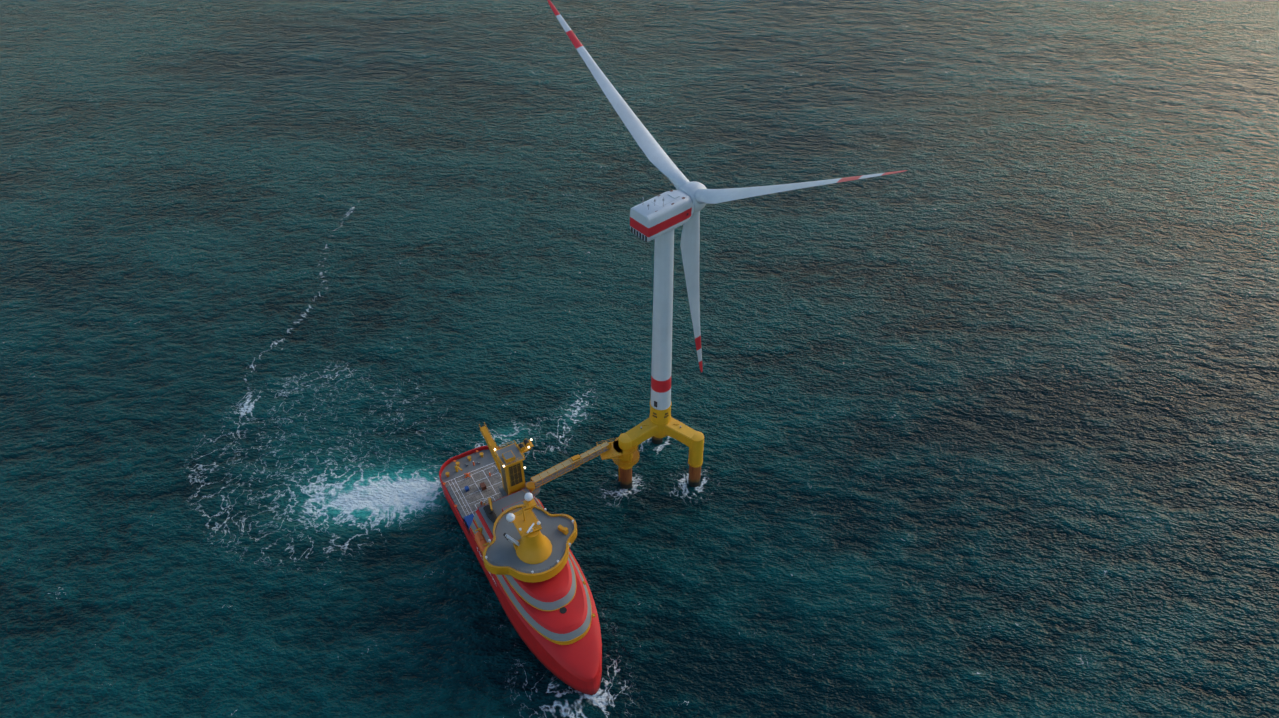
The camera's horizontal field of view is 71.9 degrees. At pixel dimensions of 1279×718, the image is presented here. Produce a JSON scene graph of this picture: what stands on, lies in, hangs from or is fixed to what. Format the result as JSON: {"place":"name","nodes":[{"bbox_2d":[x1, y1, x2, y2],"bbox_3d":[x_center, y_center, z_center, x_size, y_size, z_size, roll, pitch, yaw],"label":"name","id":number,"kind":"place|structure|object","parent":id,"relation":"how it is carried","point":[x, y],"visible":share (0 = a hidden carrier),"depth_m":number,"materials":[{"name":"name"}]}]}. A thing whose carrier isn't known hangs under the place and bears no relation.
{"place":"outdoors","nodes":[
{"label":"outdoors","id":0,"kind":"place"},
{"bbox_2d":[479,424,500,472],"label":"ship crane","id":1,"kind":"object","parent":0,"point":[488,437],"visible":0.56,"depth_m":241.16,"materials":[{"name":"yellow metal"}]},
{"bbox_2d":[494,438,539,497],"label":"gangway tower","id":2,"kind":"structure","parent":0,"point":[511,457],"depth_m":227.25,"materials":[{"name":"yellow metal"}]},
{"bbox_2d":[531,441,611,488],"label":"gangway","id":3,"kind":"object","parent":2,"relation":"attached to","point":[569,464],"visible":0.98,"depth_m":235.79,"materials":[{"name":"yellow metal"}]},
{"bbox_2d":[443,450,595,617],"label":"deck equipment","id":4,"kind":"object","parent":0,"point":[481,542],"visible":0.56,"depth_m":235.11,"materials":[{"name":"metal"}]},
{"bbox_2d":[483,504,576,582],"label":"bridge roof","id":5,"kind":"structure","parent":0,"point":[501,549],"depth_m":212.55,"materials":[{"name":"metal"}]},
{"bbox_2d":[485,492,573,573],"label":"ship mast and fittings","id":6,"kind":"object","parent":5,"relation":"on","point":[533,545],"visible":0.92,"depth_m":209.19,"materials":[{"name":"yellow metal"}]},
{"bbox_2d":[0,0,1278,717],"bbox_3d":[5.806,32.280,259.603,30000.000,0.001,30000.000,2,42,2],"label":"sea","id":7,"kind":"structure","parent":0,"point":[302,302],"depth_m":298.30,"materials":[{"name":"liquid"}]},
{"bbox_2d":[439,446,601,694],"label":"ship hull","id":8,"kind":"object","parent":7,"relation":"on","point":[577,665],"visible":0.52,"depth_m":207.41,"materials":[{"name":"red metal"}]},
{"bbox_2d":[441,449,502,532],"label":"ship deck","id":9,"kind":"structure","parent":8,"relation":"on","point":[471,499],"depth_m":248.40,"materials":[{"name":"grey metal"}]},
{"bbox_2d":[477,488,539,536],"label":"ship aft house","id":10,"kind":"structure","parent":8,"relation":"on","point":[500,506],"depth_m":226.59,"materials":[{"name":"paint"}]},
{"bbox_2d":[473,497,576,610],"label":"ship superstructure","id":11,"kind":"object","parent":8,"relation":"on","point":[556,592],"visible":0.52,"depth_m":209.32,"materials":[{"name":"paint"}]},
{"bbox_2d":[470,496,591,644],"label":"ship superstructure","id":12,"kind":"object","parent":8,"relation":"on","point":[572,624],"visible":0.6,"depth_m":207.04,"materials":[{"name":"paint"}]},
{"bbox_2d":[596,400,703,488],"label":"turbine foundation","id":13,"kind":"object","parent":7,"relation":"in","point":[657,426],"visible":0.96,"depth_m":243.75,"materials":[{"name":"metal"}]},
{"bbox_2d":[630,190,693,409],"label":"turbine tower","id":14,"kind":"structure","parent":13,"relation":"on","point":[660,218],"depth_m":208.59,"materials":[{"name":"white metal"}]},
{"bbox_2d":[548,0,907,371],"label":"turbine rotor","id":15,"kind":"object","parent":14,"relation":"attached to","point":[701,195],"visible":0.88,"depth_m":207.04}
]}

